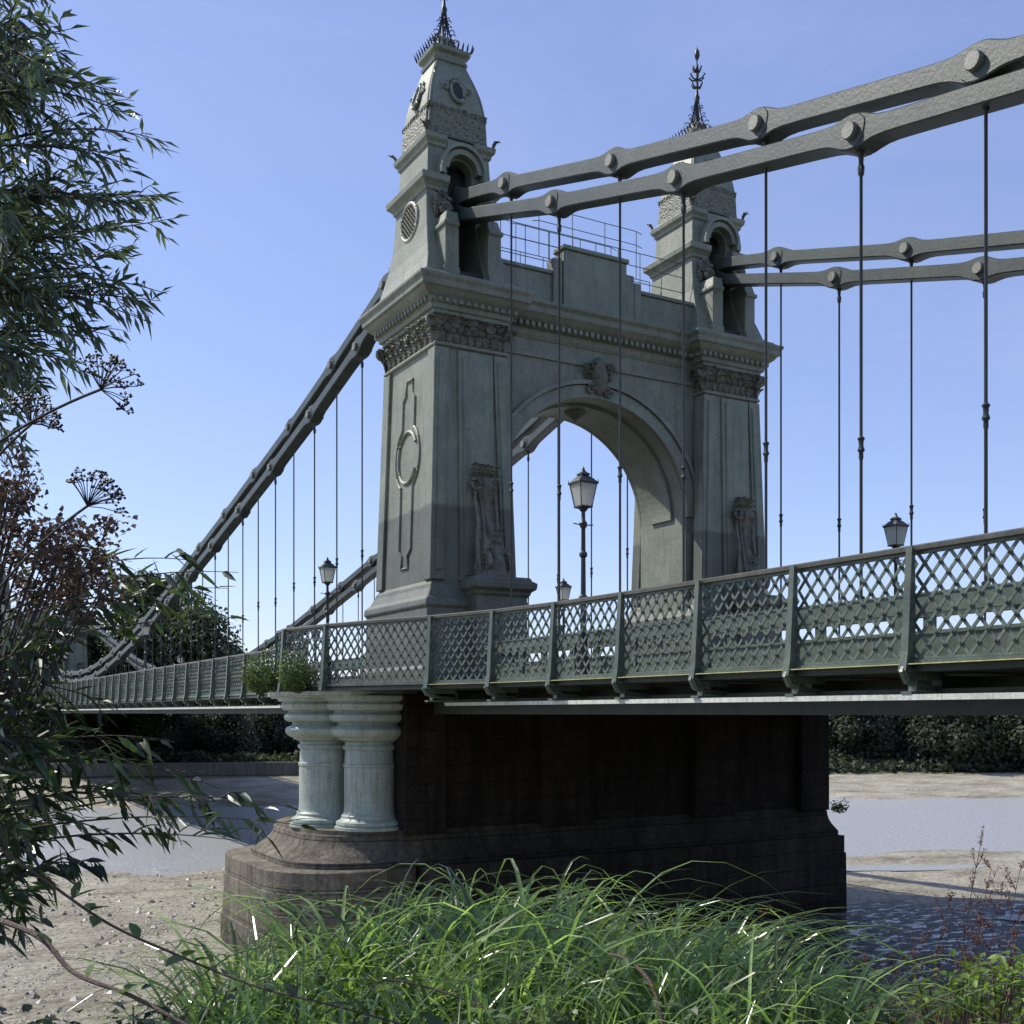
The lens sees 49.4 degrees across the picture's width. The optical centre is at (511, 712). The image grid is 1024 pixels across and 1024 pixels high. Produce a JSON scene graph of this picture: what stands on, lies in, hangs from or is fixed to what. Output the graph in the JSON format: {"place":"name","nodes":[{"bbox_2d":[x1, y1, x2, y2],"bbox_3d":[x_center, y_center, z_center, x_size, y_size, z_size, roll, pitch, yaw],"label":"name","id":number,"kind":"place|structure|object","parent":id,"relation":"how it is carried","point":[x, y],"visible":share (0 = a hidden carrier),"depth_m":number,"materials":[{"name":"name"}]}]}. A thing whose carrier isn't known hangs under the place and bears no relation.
{"place":"outdoors","nodes":[
{"label":"outdoors","id":0,"kind":"place"},
{"bbox_2d":[0,754,1023,1023],"bbox_3d":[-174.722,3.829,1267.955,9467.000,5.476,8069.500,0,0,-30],"label":"ground","id":1,"kind":"structure","parent":0,"point":[872,900],"depth_m":32.53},
{"bbox_2d":[0,623,49,687],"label":"tree","id":2,"kind":"object","parent":1,"relation":"on","point":[5,630],"visible":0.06,"depth_m":130.56,"materials":[{"name":"green plant"}]},
{"bbox_2d":[17,713,61,741],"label":"tree","id":3,"kind":"object","parent":1,"relation":"on","point":[41,730],"visible":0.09,"depth_m":99.30,"materials":[{"name":"green plant"}]},
{"bbox_2d":[0,445,137,776],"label":"dried flower bush","id":4,"kind":"object","parent":1,"relation":"on","point":[59,551],"visible":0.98,"depth_m":3.42,"materials":[{"name":"brown plant"}]},
{"bbox_2d":[0,391,64,455],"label":"hogweed","id":5,"kind":"object","parent":4,"relation":"attached to","point":[53,424],"visible":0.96,"depth_m":3.19,"materials":[{"name":"brown plant"}]},
{"bbox_2d":[0,466,125,588],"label":"hogweed","id":6,"kind":"object","parent":4,"relation":"attached to","point":[89,502],"visible":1,"depth_m":3.09,"materials":[{"name":"brown plant"}]},
{"bbox_2d":[0,350,143,442],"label":"hogweed","id":7,"kind":"object","parent":4,"relation":"attached to","point":[104,384],"visible":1,"depth_m":3.00,"materials":[{"name":"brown plant"}]},
{"bbox_2d":[42,713,96,754],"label":"tree","id":8,"kind":"object","parent":1,"relation":"on","point":[70,718],"visible":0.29,"depth_m":97.34,"materials":[{"name":"green plant"}]},
{"bbox_2d":[51,625,128,694],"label":"tree","id":9,"kind":"object","parent":1,"relation":"on","point":[93,658],"visible":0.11,"depth_m":148.47,"materials":[{"name":"green plant"}]},
{"bbox_2d":[0,0,187,487],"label":"willow tree","id":10,"kind":"object","parent":1,"relation":"on","point":[21,295],"visible":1,"depth_m":5.88,"materials":[{"name":"green plant"}]},
{"bbox_2d":[74,713,125,756],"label":"tree","id":11,"kind":"object","parent":1,"relation":"on","point":[108,727],"visible":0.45,"depth_m":99.25,"materials":[{"name":"green plant"}]},
{"bbox_2d":[0,983,244,1023],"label":"bramble","id":12,"kind":"object","parent":1,"relation":"on","point":[47,1019],"visible":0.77,"depth_m":3.71,"materials":[{"name":"green plant"}]},
{"bbox_2d":[105,713,141,752],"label":"tree","id":13,"kind":"object","parent":1,"relation":"on","point":[126,720],"visible":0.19,"depth_m":102.12,"materials":[{"name":"green plant"}]},
{"bbox_2d":[8,762,298,777],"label":"river wall","id":14,"kind":"structure","parent":1,"relation":"on","point":[252,768],"depth_m":90.42,"materials":[{"name":"stone"}]},
{"bbox_2d":[88,566,220,693],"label":"tree","id":15,"kind":"object","parent":1,"relation":"on","point":[118,636],"visible":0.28,"depth_m":147.85,"materials":[{"name":"green plant"}]},
{"bbox_2d":[124,713,185,757],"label":"tree","id":16,"kind":"object","parent":1,"relation":"on","point":[155,726],"visible":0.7,"depth_m":97.28,"materials":[{"name":"green plant"}]},
{"bbox_2d":[0,548,317,960],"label":"sapling","id":17,"kind":"object","parent":1,"relation":"on","point":[35,753],"visible":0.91,"depth_m":3.71,"materials":[{"name":"green plant"}]},
{"bbox_2d":[168,714,200,752],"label":"tree","id":18,"kind":"object","parent":1,"relation":"on","point":[180,720],"visible":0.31,"depth_m":103.87,"materials":[{"name":"green plant"}]},
{"bbox_2d":[153,599,248,722],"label":"tree","id":19,"kind":"object","parent":1,"relation":"on","point":[209,643],"visible":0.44,"depth_m":140.90,"materials":[{"name":"green plant"}]},
{"bbox_2d":[183,714,237,756],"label":"tree","id":20,"kind":"object","parent":1,"relation":"on","point":[193,741],"visible":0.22,"depth_m":100.27,"materials":[{"name":"green plant"}]},
{"bbox_2d":[199,714,261,756],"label":"tree","id":21,"kind":"object","parent":1,"relation":"on","point":[234,726],"visible":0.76,"depth_m":98.19,"materials":[{"name":"green plant"}]},
{"bbox_2d":[238,714,290,755],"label":"tree","id":22,"kind":"object","parent":1,"relation":"on","point":[261,723],"visible":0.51,"depth_m":103.94,"materials":[{"name":"green plant"}]},
{"bbox_2d":[256,714,299,754],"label":"tree","id":23,"kind":"object","parent":1,"relation":"on","point":[288,746],"visible":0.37,"depth_m":104.14,"materials":[{"name":"green plant"}]},
{"bbox_2d":[291,738,299,750],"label":"tree","id":24,"kind":"object","parent":1,"relation":"on","point":[295,743],"depth_m":103.23,"materials":[{"name":"green plant"}]},
{"bbox_2d":[3,856,1020,1023],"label":"grass","id":25,"kind":"structure","parent":1,"relation":"on","point":[501,968],"depth_m":4.18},
{"bbox_2d":[0,904,186,1023],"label":"bramble branch","id":26,"kind":"object","parent":25,"relation":"on","point":[46,941],"visible":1,"depth_m":2.88,"materials":[{"name":"brown plant"}]},
{"bbox_2d":[0,847,401,1023],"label":"bramble branch","id":27,"kind":"object","parent":25,"relation":"on","point":[291,990],"visible":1,"depth_m":3.17,"materials":[{"name":"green plant"}]},
{"bbox_2d":[609,944,664,1023],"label":"bramble branch","id":28,"kind":"object","parent":25,"relation":"on","point":[629,957],"visible":0.94,"depth_m":3.37,"materials":[{"name":"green plant"}]},
{"bbox_2d":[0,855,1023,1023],"bbox_3d":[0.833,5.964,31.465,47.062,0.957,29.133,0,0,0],"label":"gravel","id":29,"kind":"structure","parent":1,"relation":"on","point":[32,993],"depth_m":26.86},
{"bbox_2d":[4,747,1023,773],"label":"hedge","id":30,"kind":"object","parent":1,"relation":"on","point":[888,766],"visible":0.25,"depth_m":96.46,"materials":[{"name":"green plant"}]},
{"bbox_2d":[350,973,708,1023],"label":"bramble","id":31,"kind":"object","parent":1,"relation":"on","point":[437,1019],"depth_m":3.26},
{"bbox_2d":[220,691,846,968],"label":"bridge pier","id":32,"kind":"structure","parent":1,"relation":"on","point":[388,780],"depth_m":27.95,"materials":[{"name":"stone"}]},
{"bbox_2d":[237,644,278,695],"bbox_3d":[-6.227,-1.066,27.654,1.206,1.302,1.117,0,0,-30],"label":"shrub","id":33,"kind":"object","parent":32,"relation":"on","point":[256,686],"visible":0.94,"depth_m":27.45,"materials":[{"name":"green plant"}]},
{"bbox_2d":[276,649,317,693],"bbox_3d":[-5.046,-0.960,26.006,0.979,1.057,1.044,0,0,-30],"label":"shrub","id":34,"kind":"object","parent":32,"relation":"on","point":[295,681],"visible":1,"depth_m":25.83,"materials":[{"name":"green plant"}]},
{"bbox_2d":[20,581,1023,715],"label":"bridge deck","id":35,"kind":"structure","parent":32,"relation":"on","point":[980,687],"depth_m":17.29,"materials":[{"name":"paint"}]},
{"bbox_2d":[29,527,1023,704],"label":"footway railing","id":36,"kind":"object","parent":35,"relation":"on","point":[908,651],"visible":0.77,"depth_m":17.70,"materials":[{"name":"metal"}]},
{"bbox_2d":[358,0,785,685],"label":"bridge tower","id":37,"kind":"structure","parent":32,"relation":"on","point":[434,320],"depth_m":30.22,"materials":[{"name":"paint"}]},
{"bbox_2d":[0,330,375,683],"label":"suspension chain","id":38,"kind":"object","parent":37,"relation":"attached to","point":[364,342],"visible":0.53,"depth_m":42.54,"materials":[{"name":"paint"}]},
{"bbox_2d":[179,604,181,675],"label":"suspender rod","id":39,"kind":"object","parent":38,"relation":"hanging from","point":[180,646],"visible":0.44,"depth_m":56.11,"materials":[{"name":"black metal"}]},
{"bbox_2d":[190,581,192,676],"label":"suspender rod","id":40,"kind":"object","parent":38,"relation":"hanging from","point":[191,641],"visible":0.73,"depth_m":54.17,"materials":[{"name":"black metal"}]},
{"bbox_2d":[201,565,203,672],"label":"suspender rod","id":41,"kind":"object","parent":38,"relation":"hanging from","point":[202,631],"visible":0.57,"depth_m":52.29,"materials":[{"name":"black metal"}]},
{"bbox_2d":[214,551,216,664],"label":"suspender rod","id":42,"kind":"object","parent":38,"relation":"hanging from","point":[215,552],"visible":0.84,"depth_m":50.36,"materials":[{"name":"black metal"}]},
{"bbox_2d":[241,516,244,666],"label":"suspender rod","id":43,"kind":"object","parent":38,"relation":"hanging from","point":[242,517],"visible":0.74,"depth_m":46.53,"materials":[{"name":"black metal"}]},
{"bbox_2d":[257,494,259,657],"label":"suspender rod","id":44,"kind":"object","parent":38,"relation":"hanging from","point":[258,602],"visible":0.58,"depth_m":44.65,"materials":[{"name":"black metal"}]},
{"bbox_2d":[274,474,276,647],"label":"suspender rod","id":45,"kind":"object","parent":38,"relation":"hanging from","point":[275,483],"visible":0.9,"depth_m":42.70,"materials":[{"name":"black metal"}]},
{"bbox_2d":[313,422,316,661],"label":"suspender rod","id":46,"kind":"object","parent":38,"relation":"hanging from","point":[314,432],"visible":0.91,"depth_m":38.88,"materials":[{"name":"black metal"}]},
{"bbox_2d":[360,355,363,656],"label":"suspender rod","id":47,"kind":"object","parent":38,"relation":"hanging from","point":[362,367],"visible":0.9,"depth_m":35.06,"materials":[{"name":"black metal"}]},
{"bbox_2d":[1,272,388,676],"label":"suspension chain","id":48,"kind":"object","parent":37,"relation":"attached to","point":[336,360],"visible":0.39,"depth_m":43.73,"materials":[{"name":"paint"}]},
{"bbox_2d":[227,532,228,655],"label":"suspender rod","id":49,"kind":"object","parent":48,"relation":"hanging from","point":[228,596],"visible":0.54,"depth_m":48.47,"materials":[{"name":"black metal"}]},
{"bbox_2d":[292,447,294,635],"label":"suspender rod","id":50,"kind":"object","parent":48,"relation":"hanging from","point":[293,587],"visible":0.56,"depth_m":40.82,"materials":[{"name":"black metal"}]},
{"bbox_2d":[335,388,337,654],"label":"suspender rod","id":51,"kind":"object","parent":48,"relation":"hanging from","point":[336,563],"visible":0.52,"depth_m":36.99,"materials":[{"name":"black metal"}]},
{"bbox_2d":[80,417,547,677],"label":"suspension chain","id":52,"kind":"object","parent":37,"relation":"attached to","point":[532,425],"visible":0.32,"depth_m":61.24,"materials":[{"name":"paint"}]},
{"bbox_2d":[77,418,562,685],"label":"suspension chain","id":53,"kind":"object","parent":37,"relation":"attached to","point":[538,435],"visible":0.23,"depth_m":56.85,"materials":[{"name":"paint"}]},
{"bbox_2d":[527,451,529,661],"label":"suspender rod","id":54,"kind":"object","parent":53,"relation":"hanging from","point":[528,457],"visible":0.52,"depth_m":43.17,"materials":[{"name":"black metal"}]},
{"bbox_2d":[556,422,558,658],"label":"suspender rod","id":55,"kind":"object","parent":53,"relation":"hanging from","point":[557,522],"visible":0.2,"depth_m":41.30,"materials":[{"name":"black metal"}]},
{"bbox_2d":[590,434,592,652],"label":"suspender rod","id":56,"kind":"object","parent":53,"relation":"hanging from","point":[591,570],"visible":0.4,"depth_m":39.35,"materials":[{"name":"black metal"}]},
{"bbox_2d":[626,478,628,613],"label":"suspender rod","id":57,"kind":"object","parent":53,"relation":"hanging from","point":[627,552],"visible":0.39,"depth_m":37.46,"materials":[{"name":"black metal"}]},
{"bbox_2d":[450,34,1023,206],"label":"suspension chain","id":58,"kind":"object","parent":37,"relation":"attached to","point":[983,60],"visible":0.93,"depth_m":18.72,"materials":[{"name":"paint"}]},
{"bbox_2d":[508,196,513,639],"bbox_3d":[-0.015,-7.145,26.818,0.280,10.850,0.160,0,0,-30],"label":"suspender rod","id":59,"kind":"object","parent":58,"relation":"hanging from","point":[511,483],"visible":0.72,"depth_m":26.80,"materials":[{"name":"black metal"}]},
{"bbox_2d":[981,107,990,585],"bbox_3d":[6.528,-5.245,15.331,0.280,7.050,0.160,0,0,-30],"label":"suspender rod","id":60,"kind":"object","parent":58,"relation":"hanging from","point":[985,405],"visible":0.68,"depth_m":15.31,"materials":[{"name":"black metal"}]},
{"bbox_2d":[453,68,1023,228],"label":"suspension chain","id":61,"kind":"object","parent":37,"relation":"attached to","point":[867,132],"visible":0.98,"depth_m":18.44,"materials":[{"name":"paint"}]},
{"bbox_2d":[556,215,561,633],"bbox_3d":[1.058,-6.490,24.932,0.280,9.540,0.160,0,0,-30],"label":"suspender rod","id":62,"kind":"object","parent":61,"relation":"hanging from","point":[559,227],"visible":0.87,"depth_m":24.91,"materials":[{"name":"black metal"}]},
{"bbox_2d":[616,175,622,591],"bbox_3d":[2.222,-6.440,22.890,0.280,9.440,0.160,0,0,-30],"label":"suspender rod","id":63,"kind":"object","parent":61,"relation":"hanging from","point":[619,467],"visible":0.65,"depth_m":22.87,"materials":[{"name":"black metal"}]},
{"bbox_2d":[680,193,687,619],"bbox_3d":[3.251,-5.835,21.083,0.280,8.230,0.160,0,0,-30],"label":"suspender rod","id":64,"kind":"object","parent":61,"relation":"hanging from","point":[683,212],"visible":0.84,"depth_m":21.06,"materials":[{"name":"black metal"}]},
{"bbox_2d":[762,141,769,610],"bbox_3d":[4.365,-5.825,19.128,0.280,8.210,0.160,0,0,-30],"label":"suspender rod","id":65,"kind":"object","parent":61,"relation":"hanging from","point":[765,442],"visible":0.69,"depth_m":19.11,"materials":[{"name":"black metal"}]},
{"bbox_2d":[856,150,865,599],"bbox_3d":[5.419,-5.275,17.277,0.280,7.110,0.160,0,0,-30],"label":"suspender rod","id":66,"kind":"object","parent":61,"relation":"hanging from","point":[861,170],"visible":0.88,"depth_m":17.26,"materials":[{"name":"black metal"}]},
{"bbox_2d":[709,230,1023,272],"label":"suspension chain","id":67,"kind":"object","parent":37,"relation":"attached to","point":[916,250],"visible":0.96,"depth_m":27.77,"materials":[{"name":"paint"}]},
{"bbox_2d":[778,267,782,641],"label":"suspender rod","id":68,"kind":"object","parent":67,"relation":"hanging from","point":[780,514],"visible":0.76,"depth_m":31.09,"materials":[{"name":"black metal"}]},
{"bbox_2d":[908,260,914,545],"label":"suspender rod","id":69,"kind":"object","parent":67,"relation":"hanging from","point":[911,506],"visible":0.77,"depth_m":27.17,"materials":[{"name":"black metal"}]},
{"bbox_2d":[714,256,1023,290],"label":"suspension chain","id":70,"kind":"object","parent":37,"relation":"attached to","point":[837,277],"visible":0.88,"depth_m":27.68,"materials":[{"name":"paint"}]},
{"bbox_2d":[836,288,841,633],"bbox_3d":[8.592,-6.490,29.223,0.280,9.540,0.160,0,0,-30],"label":"suspender rod","id":71,"kind":"object","parent":70,"relation":"hanging from","point":[839,302],"visible":0.82,"depth_m":29.20,"materials":[{"name":"black metal"}]},
{"bbox_2d":[830,798,849,813],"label":"shrub","id":72,"kind":"object","parent":32,"relation":"attached to","point":[838,808],"visible":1,"depth_m":32.83,"materials":[{"name":"green plant"}]},
{"bbox_2d":[738,904,770,1001],"bbox_3d":[1.268,1.631,6.168,0.320,1.167,0.248,0,0,24],"label":"dock plant","id":73,"kind":"object","parent":1,"relation":"on","point":[758,924],"visible":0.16,"depth_m":6.18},
{"bbox_2d":[779,972,910,1023],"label":"bramble","id":74,"kind":"object","parent":1,"relation":"on","point":[861,1009],"visible":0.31,"depth_m":4.25,"materials":[{"name":"green plant"}]},
{"bbox_2d":[829,715,864,748],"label":"tree","id":75,"kind":"object","parent":1,"relation":"on","point":[830,730],"visible":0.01,"depth_m":102.09,"materials":[{"name":"green plant"}]},
{"bbox_2d":[844,951,877,1013],"bbox_3d":[1.607,1.622,5.348,0.236,0.941,0.294,0,0,35],"label":"dock plant","id":76,"kind":"object","parent":1,"relation":"on","point":[865,960],"visible":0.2,"depth_m":5.39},
{"bbox_2d":[829,715,904,758],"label":"bush","id":77,"kind":"object","parent":1,"relation":"on","point":[878,738],"visible":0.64,"depth_m":100.66,"materials":[{"name":"green plant"}]},
{"bbox_2d":[867,715,909,736],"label":"tree","id":78,"kind":"object","parent":1,"relation":"on","point":[898,722],"visible":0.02,"depth_m":104.77,"materials":[{"name":"green plant"}]},
{"bbox_2d":[869,945,915,1019],"bbox_3d":[1.681,1.546,5.077,0.277,0.988,0.235,0,0,40],"label":"dock plant","id":79,"kind":"object","parent":1,"relation":"on","point":[906,958],"visible":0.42,"depth_m":5.09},
{"bbox_2d":[882,716,914,751],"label":"tree","id":80,"kind":"object","parent":1,"relation":"on","point":[895,718],"visible":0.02,"depth_m":105.07,"materials":[{"name":"green plant"}]},
{"bbox_2d":[866,927,932,1023],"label":"dock plant","id":81,"kind":"object","parent":1,"relation":"on","point":[916,955],"visible":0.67,"depth_m":4.89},
{"bbox_2d":[907,892,955,1022],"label":"dock plant","id":82,"kind":"object","parent":1,"relation":"on","point":[937,949],"visible":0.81,"depth_m":4.98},
{"bbox_2d":[893,715,973,753],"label":"tree","id":83,"kind":"object","parent":1,"relation":"on","point":[912,729],"visible":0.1,"depth_m":103.44,"materials":[{"name":"green plant"}]},
{"bbox_2d":[846,864,1023,920],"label":"puddle","id":84,"kind":"object","parent":1,"relation":"on","point":[915,867],"visible":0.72,"depth_m":41.56,"materials":[{"name":"grey liquid"}]},
{"bbox_2d":[875,945,1023,1023],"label":"bramble","id":85,"kind":"object","parent":1,"relation":"on","point":[974,978],"visible":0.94,"depth_m":4.23,"materials":[{"name":"green plant"}]},
{"bbox_2d":[905,715,1007,771],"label":"bush","id":86,"kind":"object","parent":1,"relation":"on","point":[944,736],"visible":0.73,"depth_m":98.25,"materials":[{"name":"green plant"}]},
{"bbox_2d":[936,825,991,1021],"bbox_3d":[2.069,1.288,5.142,0.385,1.515,0.221,0,0,-30],"label":"dock plant","id":87,"kind":"object","parent":1,"relation":"on","point":[974,903],"visible":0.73,"depth_m":5.17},
{"bbox_2d":[942,911,990,1023],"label":"dock plant","id":88,"kind":"object","parent":1,"relation":"on","point":[960,946],"visible":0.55,"depth_m":4.78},
{"bbox_2d":[935,857,1001,1023],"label":"dock plant","id":89,"kind":"object","parent":1,"relation":"on","point":[986,863],"visible":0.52,"depth_m":5.58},
{"bbox_2d":[956,880,1003,1021],"bbox_3d":[2.197,1.428,5.241,0.265,1.257,0.322,0,0,29],"label":"dock plant","id":90,"kind":"object","parent":1,"relation":"on","point":[982,940],"visible":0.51,"depth_m":5.28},
{"bbox_2d":[966,927,1021,1021],"bbox_3d":[2.149,1.491,4.960,0.288,1.069,0.229,0,0,-6],"label":"dock plant","id":91,"kind":"object","parent":1,"relation":"on","point":[1012,947],"visible":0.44,"depth_m":4.98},
{"bbox_2d":[973,715,1023,762],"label":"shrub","id":92,"kind":"object","parent":1,"relation":"on","point":[997,737],"visible":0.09,"depth_m":99.30,"materials":[{"name":"green plant"}]},
{"bbox_2d":[985,861,1023,1022],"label":"dock plant","id":93,"kind":"object","parent":1,"relation":"on","point":[1010,906],"visible":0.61,"depth_m":5.17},
{"bbox_2d":[986,715,1023,772],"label":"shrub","id":94,"kind":"object","parent":1,"relation":"on","point":[1011,755],"visible":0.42,"depth_m":98.54,"materials":[{"name":"green plant"}]},
{"bbox_2d":[0,0,1023,686],"label":"sky","id":95,"kind":"structure","parent":0,"point":[285,118],"materials":[{"name":"blue"}]},
{"bbox_2d":[1,798,1023,875],"bbox_3d":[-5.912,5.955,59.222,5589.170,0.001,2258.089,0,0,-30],"label":"water","id":96,"kind":"structure","parent":0,"point":[869,827],"depth_m":55.88,"materials":[{"name":"grey liquid"}]},
{"bbox_2d":[78,660,1013,703],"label":"pavement","id":97,"kind":"structure","parent":0,"point":[591,679],"depth_m":20.01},
{"bbox_2d":[141,620,150,691],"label":"street lamp","id":98,"kind":"object","parent":97,"relation":"on","point":[145,628],"visible":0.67,"depth_m":60.97,"materials":[{"name":"black metal"}]},
{"bbox_2d":[318,557,336,686],"bbox_3d":[-6.028,-2.855,36.363,0.483,4.500,0.472,0,0,-30],"label":"street lamp","id":99,"kind":"object","parent":97,"relation":"on","point":[327,568],"visible":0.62,"depth_m":36.28,"materials":[{"name":"black metal"}]},
{"bbox_2d":[555,578,571,658],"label":"street lamp","id":100,"kind":"object","parent":97,"relation":"on","point":[565,588],"visible":0.33,"depth_m":41.95,"materials":[{"name":"black metal"}]},
{"bbox_2d":[568,466,598,674],"bbox_3d":[1.475,-2.855,23.029,0.483,4.500,0.472,0,0,-30],"label":"street lamp","id":101,"kind":"object","parent":97,"relation":"on","point":[583,485],"visible":0.72,"depth_m":22.96,"materials":[{"name":"black metal"}]},
{"bbox_2d":[882,513,909,632],"bbox_3d":[9.769,-2.855,28.329,0.483,4.500,0.472,0,0,-30],"label":"street lamp","id":102,"kind":"object","parent":97,"relation":"on","point":[895,528],"visible":0.34,"depth_m":28.24,"materials":[{"name":"black metal"}]},
{"bbox_2d":[771,960,1023,1023],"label":"grass","id":103,"kind":"structure","parent":0,"point":[932,1006],"depth_m":6.45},
{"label":"bridge pier","id":104,"kind":"object","parent":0,"visible":0},
{"bbox_2d":[0,557,88,689],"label":"bridge tower","id":105,"kind":"structure","parent":104,"relation":"on","point":[77,660],"depth_m":140.38,"materials":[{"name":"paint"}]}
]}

